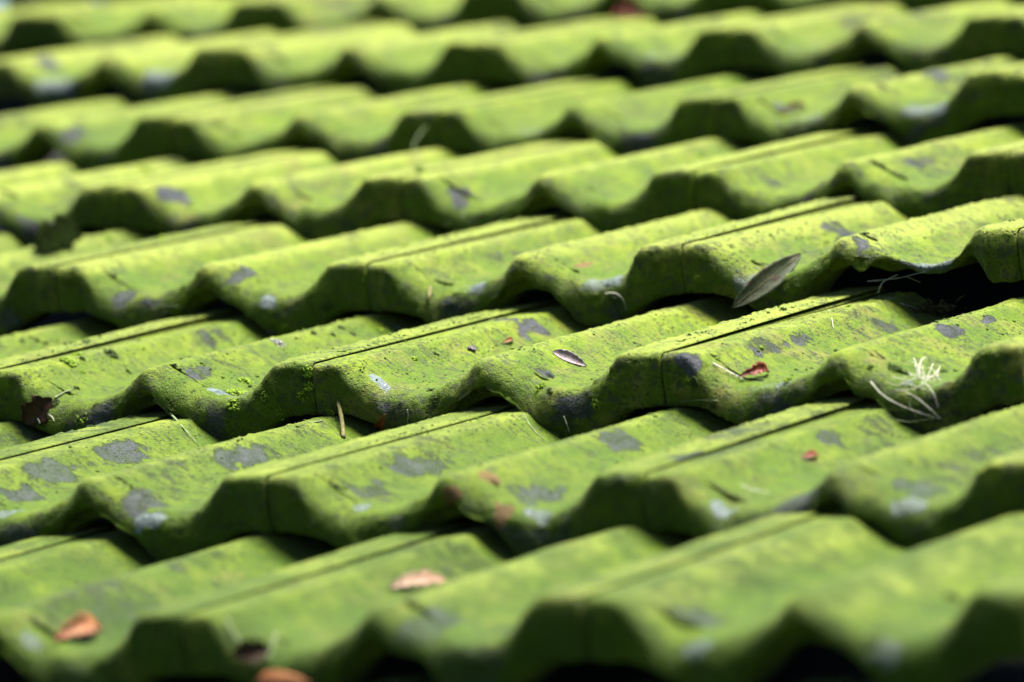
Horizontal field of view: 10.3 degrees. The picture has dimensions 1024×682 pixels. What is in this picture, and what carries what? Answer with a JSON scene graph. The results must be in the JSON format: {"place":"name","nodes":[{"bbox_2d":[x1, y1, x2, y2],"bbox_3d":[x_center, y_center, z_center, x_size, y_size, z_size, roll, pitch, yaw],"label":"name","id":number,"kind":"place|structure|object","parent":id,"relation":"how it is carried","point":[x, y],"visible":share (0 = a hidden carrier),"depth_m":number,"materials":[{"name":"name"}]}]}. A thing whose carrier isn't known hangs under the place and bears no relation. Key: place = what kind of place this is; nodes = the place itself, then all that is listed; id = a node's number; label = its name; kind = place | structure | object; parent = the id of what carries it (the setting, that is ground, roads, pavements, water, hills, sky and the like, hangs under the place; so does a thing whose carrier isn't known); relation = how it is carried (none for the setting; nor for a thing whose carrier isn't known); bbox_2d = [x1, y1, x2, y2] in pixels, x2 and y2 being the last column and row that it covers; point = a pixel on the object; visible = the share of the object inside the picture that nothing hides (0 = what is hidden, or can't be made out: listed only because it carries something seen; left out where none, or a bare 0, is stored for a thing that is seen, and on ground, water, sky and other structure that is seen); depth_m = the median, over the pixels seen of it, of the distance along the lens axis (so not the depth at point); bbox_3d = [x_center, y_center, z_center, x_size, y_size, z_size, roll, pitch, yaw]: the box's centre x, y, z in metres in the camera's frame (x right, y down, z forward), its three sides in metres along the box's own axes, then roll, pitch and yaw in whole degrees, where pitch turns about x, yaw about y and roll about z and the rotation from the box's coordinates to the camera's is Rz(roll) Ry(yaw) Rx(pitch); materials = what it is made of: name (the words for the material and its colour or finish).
{"place":"outdoors","nodes":[
{"label":"outdoors","id":0,"kind":"place"},
{"bbox_2d":[0,0,8,4],"label":"sky","id":1,"kind":"structure","parent":0,"point":[2,2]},
{"bbox_2d":[0,0,1023,681],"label":"roof deck","id":2,"kind":"structure","parent":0,"point":[974,286],"depth_m":4.96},
{"bbox_2d":[0,523,117,560],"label":"pantile","id":3,"kind":"object","parent":2,"relation":"on","point":[19,548],"visible":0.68,"depth_m":4.11,"materials":[{"name":"concrete"}]},
{"bbox_2d":[0,408,178,460],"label":"pantile","id":4,"kind":"object","parent":3,"relation":"on","point":[18,438],"visible":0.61,"depth_m":4.46,"materials":[{"name":"plant"}]},
{"bbox_2d":[0,307,243,368],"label":"pantile","id":5,"kind":"object","parent":4,"relation":"on","point":[47,342],"visible":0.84,"depth_m":4.84,"materials":[{"name":"plant"}]},
{"bbox_2d":[0,215,282,336],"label":"pantile","id":6,"kind":"object","parent":5,"relation":"on","point":[29,300],"visible":0.69,"depth_m":5.06,"materials":[{"name":"plant"}]},
{"bbox_2d":[35,212,83,251],"bbox_3d":[-0.407,-0.095,5.223,0.028,0.046,0.165,1,-6,8],"label":"dead leaf","id":7,"kind":"object","parent":6,"relation":"on","point":[61,232],"visible":1,"depth_m":5.18,"materials":[{"name":"green plant"}]},
{"bbox_2d":[76,225,105,234],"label":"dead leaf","id":8,"kind":"object","parent":6,"relation":"on","point":[89,230],"visible":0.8,"depth_m":5.26,"materials":[{"name":"plant"}]},
{"bbox_2d":[0,145,325,245],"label":"pantile","id":9,"kind":"object","parent":6,"relation":"on","point":[32,198],"visible":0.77,"depth_m":5.41,"materials":[{"name":"plant"}]},
{"bbox_2d":[0,80,369,172],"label":"pantile","id":10,"kind":"object","parent":9,"relation":"on","point":[116,132],"visible":0.8,"depth_m":5.76,"materials":[{"name":"concrete"}]},
{"bbox_2d":[0,20,393,108],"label":"pantile","id":11,"kind":"object","parent":10,"relation":"on","point":[158,69],"visible":0.81,"depth_m":6.13,"materials":[{"name":"concrete"}]},
{"bbox_2d":[41,0,266,48],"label":"pantile","id":12,"kind":"object","parent":11,"relation":"on","point":[187,20],"visible":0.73,"depth_m":6.50,"materials":[{"name":"concrete"}]},
{"bbox_2d":[0,300,553,441],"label":"pantile","id":13,"kind":"object","parent":4,"relation":"on","point":[224,379],"visible":0.91,"depth_m":4.55,"materials":[{"name":"plant"}]},
{"bbox_2d":[20,395,52,426],"bbox_3d":[-0.381,0.056,4.535,0.027,0.025,0.012,-1,-6,25],"label":"dead leaf","id":14,"kind":"object","parent":13,"relation":"on","point":[38,407],"visible":1,"depth_m":4.54,"materials":[{"name":"brown plant"}]},
{"bbox_2d":[55,210,575,336],"bbox_3d":[-0.175,-0.059,5.035,0.338,0.070,0.409,-1,6,29],"label":"pantile","id":15,"kind":"object","parent":13,"relation":"on","point":[279,278],"visible":0.91,"depth_m":4.91,"materials":[{"name":"plant"}]},
{"bbox_2d":[141,305,199,313],"bbox_3d":[-0.294,-0.027,4.874,0.052,0.007,0.015,1,-6,7],"label":"straw","id":16,"kind":"object","parent":15,"relation":"on","point":[171,305],"visible":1,"depth_m":4.87,"materials":[{"name":"green plant"}]},
{"bbox_2d":[116,136,594,240],"bbox_3d":[-0.149,-0.142,5.403,0.336,0.070,0.407,-1,6,29],"label":"pantile","id":17,"kind":"object","parent":15,"relation":"on","point":[318,194],"visible":0.81,"depth_m":5.28,"materials":[{"name":"concrete"}]},
{"bbox_2d":[168,75,624,163],"bbox_3d":[-0.123,-0.217,5.771,0.332,0.069,0.407,-1,6,29],"label":"pantile","id":18,"kind":"object","parent":17,"relation":"on","point":[351,124],"visible":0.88,"depth_m":5.65,"materials":[{"name":"concrete"}]},
{"bbox_2d":[226,15,635,95],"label":"pantile","id":19,"kind":"object","parent":18,"relation":"on","point":[396,59],"visible":0.81,"depth_m":6.00,"materials":[{"name":"concrete"}]},
{"bbox_2d":[263,0,501,33],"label":"pantile","id":20,"kind":"object","parent":19,"relation":"on","point":[416,16],"visible":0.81,"depth_m":6.33,"materials":[{"name":"concrete"}]},
{"bbox_2d":[413,126,425,164],"bbox_3d":[-0.088,-0.185,5.380,0.010,0.075,0.270,2,-6,0],"label":"straw","id":21,"kind":"object","parent":17,"relation":"on","point":[414,143],"visible":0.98,"depth_m":5.37,"materials":[{"name":"beige plant"}]},
{"bbox_2d":[349,194,862,325],"bbox_3d":[0.092,-0.068,4.888,0.325,0.077,0.408,-1,6,29],"label":"pantile","id":22,"kind":"object","parent":13,"relation":"on","point":[577,268],"visible":0.84,"depth_m":4.76,"materials":[{"name":"plant"}]},
{"bbox_2d":[421,286,431,319],"bbox_3d":[-0.071,-0.033,4.786,0.005,0.022,0.077,2,-6,-4],"label":"grass wisp","id":23,"kind":"object","parent":22,"relation":"on","point":[429,291],"depth_m":4.75,"materials":[{"name":"beige plant"}]},
{"bbox_2d":[399,125,882,233],"bbox_3d":[0.113,-0.143,5.260,0.325,0.068,0.407,-1,6,29],"label":"pantile","id":24,"kind":"object","parent":22,"relation":"on","point":[598,186],"visible":0.82,"depth_m":5.14,"materials":[{"name":"concrete"}]},
{"bbox_2d":[436,62,891,156],"bbox_3d":[0.143,-0.220,5.626,0.329,0.066,0.407,-1,6,29],"label":"pantile","id":25,"kind":"object","parent":24,"relation":"on","point":[625,116],"visible":0.8,"depth_m":5.50,"materials":[{"name":"plant"}]},
{"bbox_2d":[478,0,897,88],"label":"pantile","id":26,"kind":"object","parent":25,"relation":"on","point":[652,53],"visible":0.88,"depth_m":5.85,"materials":[{"name":"concrete"}]},
{"bbox_2d":[498,0,745,27],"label":"pantile","id":27,"kind":"object","parent":26,"relation":"on","point":[541,13],"visible":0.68,"depth_m":6.20,"materials":[{"name":"tile"}]},
{"bbox_2d":[612,0,647,18],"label":"dead leaf","id":28,"kind":"object","parent":26,"relation":"on","point":[626,8],"visible":1,"depth_m":6.15,"materials":[{"name":"red plant"}]},
{"bbox_2d":[714,55,1023,146],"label":"pantile","id":29,"kind":"object","parent":24,"relation":"on","point":[935,105],"visible":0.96,"depth_m":5.34,"materials":[{"name":"plant"}]},
{"bbox_2d":[778,101,806,113],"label":"dead leaf","id":30,"kind":"object","parent":29,"relation":"on","point":[796,104],"visible":1,"depth_m":5.38,"materials":[{"name":"plant"}]},
{"bbox_2d":[733,0,1023,76],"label":"pantile","id":31,"kind":"object","parent":29,"relation":"on","point":[906,38],"visible":0.93,"depth_m":5.71,"materials":[{"name":"concrete"}]},
{"bbox_2d":[744,0,982,13],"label":"pantile","id":32,"kind":"object","parent":31,"relation":"on","point":[789,6],"visible":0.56,"depth_m":6.06,"materials":[{"name":"tile"}]},
{"bbox_2d":[693,122,1023,219],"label":"pantile","id":33,"kind":"object","parent":22,"relation":"on","point":[896,170],"visible":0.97,"depth_m":4.99,"materials":[{"name":"concrete"}]},
{"bbox_2d":[0,0,144,58],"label":"pantile","id":34,"kind":"object","parent":2,"relation":"on","point":[21,32],"visible":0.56,"depth_m":6.56,"materials":[{"name":"concrete"}]},
{"bbox_2d":[4,0,83,8],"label":"pantile","id":35,"kind":"object","parent":34,"relation":"on","point":[19,4],"visible":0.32,"depth_m":6.95,"materials":[{"name":"tile"}]},
{"bbox_2d":[227,675,437,681],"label":"pantile","id":36,"kind":"object","parent":2,"relation":"on","point":[419,678],"visible":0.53,"depth_m":3.67,"materials":[{"name":"concrete"}]},
{"bbox_2d":[0,519,479,681],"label":"pantile","id":37,"kind":"object","parent":36,"relation":"on","point":[129,593],"visible":0.84,"depth_m":3.87,"materials":[{"name":"concrete"}]},
{"bbox_2d":[53,610,101,640],"bbox_3d":[-0.282,0.189,3.769,0.018,0.022,0.051,-1,-7,29],"label":"dead leaf","id":38,"kind":"object","parent":37,"relation":"on","point":[83,624],"visible":1,"depth_m":3.76,"materials":[{"name":"orange plant"}]},
{"bbox_2d":[0,401,516,562],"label":"pantile","id":39,"kind":"object","parent":37,"relation":"on","point":[165,490],"visible":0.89,"depth_m":4.18,"materials":[{"name":"concrete"}]},
{"bbox_2d":[153,399,196,442],"bbox_3d":[-0.265,0.063,4.467,0.005,0.040,0.072,5,-7,-30],"label":"grass wisp","id":40,"kind":"object","parent":39,"relation":"on","point":[171,414],"depth_m":4.47,"materials":[{"name":"plant"}]},
{"bbox_2d":[336,400,345,437],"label":"twig","id":41,"kind":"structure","parent":39,"relation":"on","point":[342,425],"depth_m":4.39,"materials":[{"name":"beige wood"}]},
{"bbox_2d":[374,415,384,430],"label":"dead leaf","id":42,"kind":"object","parent":39,"relation":"on","point":[379,424],"visible":1,"depth_m":4.38,"materials":[{"name":"brown plant"}]},
{"bbox_2d":[312,286,883,437],"bbox_3d":[0.062,0.018,4.524,0.332,0.073,0.408,-1,6,29],"label":"pantile","id":43,"kind":"object","parent":39,"relation":"on","point":[617,379],"visible":0.91,"depth_m":4.41,"materials":[{"name":"plant"}]},
{"bbox_2d":[467,346,475,351],"bbox_3d":[-0.032,0.006,4.548,0.007,0.005,0.008,-1,-7,29],"label":"snail shell","id":44,"kind":"object","parent":43,"relation":"on","point":[472,348],"visible":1,"depth_m":4.55},
{"bbox_2d":[503,337,512,342],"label":"dead leaf","id":45,"kind":"object","parent":43,"relation":"on","point":[507,339],"visible":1,"depth_m":4.60,"materials":[{"name":"orange plant"}]},
{"bbox_2d":[553,349,586,365],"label":"dead leaf","id":46,"kind":"object","parent":43,"relation":"on","point":[568,356],"visible":1,"depth_m":4.40,"materials":[{"name":"grey plant"}]},
{"bbox_2d":[681,194,1023,310],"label":"pantile","id":47,"kind":"object","parent":43,"relation":"on","point":[832,245],"visible":0.94,"depth_m":4.62,"materials":[{"name":"plant"}]},
{"bbox_2d":[732,253,801,307],"bbox_3d":[0.208,-0.049,4.591,0.063,0.049,0.012,5,-6,-26],"label":"dead leaf","id":48,"kind":"object","parent":47,"relation":"on","point":[766,280],"visible":1,"depth_m":4.59,"materials":[{"name":"plant"}]},
{"bbox_2d":[255,670,307,681],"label":"dead leaf","id":49,"kind":"object","parent":36,"relation":"on","point":[275,676],"visible":1,"depth_m":3.63,"materials":[{"name":"orange plant"}]},
{"bbox_2d":[149,510,824,681],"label":"pantile","id":50,"kind":"object","parent":36,"relation":"on","point":[493,608],"visible":0.88,"depth_m":3.68,"materials":[{"name":"plant"}]},
{"bbox_2d":[223,609,240,641],"bbox_3d":[-0.178,0.187,3.672,0.008,0.028,0.032,7,-8,-43],"label":"grass wisp","id":51,"kind":"object","parent":50,"relation":"on","point":[232,631],"depth_m":3.67,"materials":[{"name":"plant"}]},
{"bbox_2d":[232,634,271,666],"bbox_3d":[-0.167,0.199,3.656,0.026,0.021,0.009,2,-6,1],"label":"dead leaf","id":52,"kind":"object","parent":50,"relation":"on","point":[248,650],"visible":1,"depth_m":3.66,"materials":[{"name":"brown plant"}]},
{"bbox_2d":[266,632,277,659],"bbox_3d":[-0.155,0.197,3.670,0.008,0.020,0.023,-1,-7,29],"label":"grass wisp","id":53,"kind":"object","parent":50,"relation":"on","point":[273,641],"depth_m":3.67,"materials":[{"name":"plant"}]},
{"bbox_2d":[388,570,445,587],"bbox_3d":[-0.060,0.162,3.845,0.011,0.015,0.063,-3,-7,38],"label":"dead leaf","id":54,"kind":"object","parent":50,"relation":"on","point":[425,578],"visible":1,"depth_m":3.84,"materials":[{"name":"plant"}]},
{"bbox_2d":[265,392,875,557],"bbox_3d":[0.041,0.099,4.154,0.329,0.070,0.408,-1,6,29],"label":"pantile","id":55,"kind":"object","parent":50,"relation":"on","point":[517,482],"visible":0.9,"depth_m":4.04,"materials":[{"name":"concrete"}]},
{"bbox_2d":[1008,148,1023,194],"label":"pantile","id":56,"kind":"object","parent":2,"relation":"on","point":[1016,165],"visible":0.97,"depth_m":4.86,"materials":[{"name":"plant"}]},
{"bbox_2d":[1003,68,1023,114],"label":"pantile","id":57,"kind":"object","parent":56,"relation":"on","point":[1013,87],"visible":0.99,"depth_m":5.22,"materials":[{"name":"concrete"}]},
{"bbox_2d":[1001,11,1023,54],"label":"pantile","id":58,"kind":"object","parent":57,"relation":"on","point":[1012,26],"visible":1,"depth_m":5.59,"materials":[{"name":"concrete"}]},
{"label":"pantile","id":59,"kind":"object","parent":2,"relation":"on","visible":0},
{"bbox_2d":[583,510,1023,681],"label":"pantile","id":60,"kind":"object","parent":59,"relation":"on","point":[877,602],"visible":0.97,"depth_m":3.53,"materials":[{"name":"plant"}]},
{"bbox_2d":[642,402,1023,549],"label":"pantile","id":61,"kind":"object","parent":60,"relation":"on","point":[901,483],"visible":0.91,"depth_m":3.89,"materials":[{"name":"plant"}]},
{"bbox_2d":[801,450,817,457],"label":"dead leaf","id":62,"kind":"object","parent":61,"relation":"on","point":[809,453],"visible":1,"depth_m":4.03,"materials":[{"name":"plant"}]},
{"bbox_2d":[661,291,1023,433],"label":"pantile","id":63,"kind":"object","parent":61,"relation":"on","point":[879,341],"visible":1,"depth_m":4.26,"materials":[{"name":"plant"}]},
{"bbox_2d":[713,362,744,379],"bbox_3d":[0.163,0.022,4.261,0.023,0.013,0.010,-1,-7,29],"label":"straw","id":64,"kind":"object","parent":63,"relation":"on","point":[727,370],"visible":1,"depth_m":4.26,"materials":[{"name":"beige plant"}]},
{"bbox_2d":[738,361,769,377],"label":"dead leaf","id":65,"kind":"object","parent":63,"relation":"on","point":[760,367],"visible":1,"depth_m":4.26,"materials":[{"name":"red plant"}]},
{"bbox_2d":[868,271,924,281],"bbox_3d":[0.312,-0.051,4.561,0.055,0.006,0.014,-3,-7,37],"label":"straw","id":66,"kind":"object","parent":63,"relation":"on","point":[893,278],"visible":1,"depth_m":4.57,"materials":[{"name":"grey plant"}]},
{"bbox_2d":[870,357,941,421],"bbox_3d":[0.305,0.036,4.202,0.057,0.054,0.077,-1,-7,29],"label":"straw tuft","id":67,"kind":"object","parent":63,"relation":"on","point":[923,377],"visible":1,"depth_m":4.18,"materials":[{"name":"beige plant"}]},
{"bbox_2d":[897,295,966,315],"bbox_3d":[0.329,-0.028,4.578,0.075,0.017,0.058,1,-6,7],"label":"debris clump","id":68,"kind":"object","parent":63,"relation":"on","point":[945,310],"visible":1,"depth_m":4.57,"materials":[{"name":"black plant"}]},
{"bbox_2d":[1017,228,1023,278],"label":"pantile","id":69,"kind":"object","parent":63,"relation":"on","point":[1020,238],"visible":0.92,"depth_m":4.49,"materials":[{"name":"plant"}]}
]}

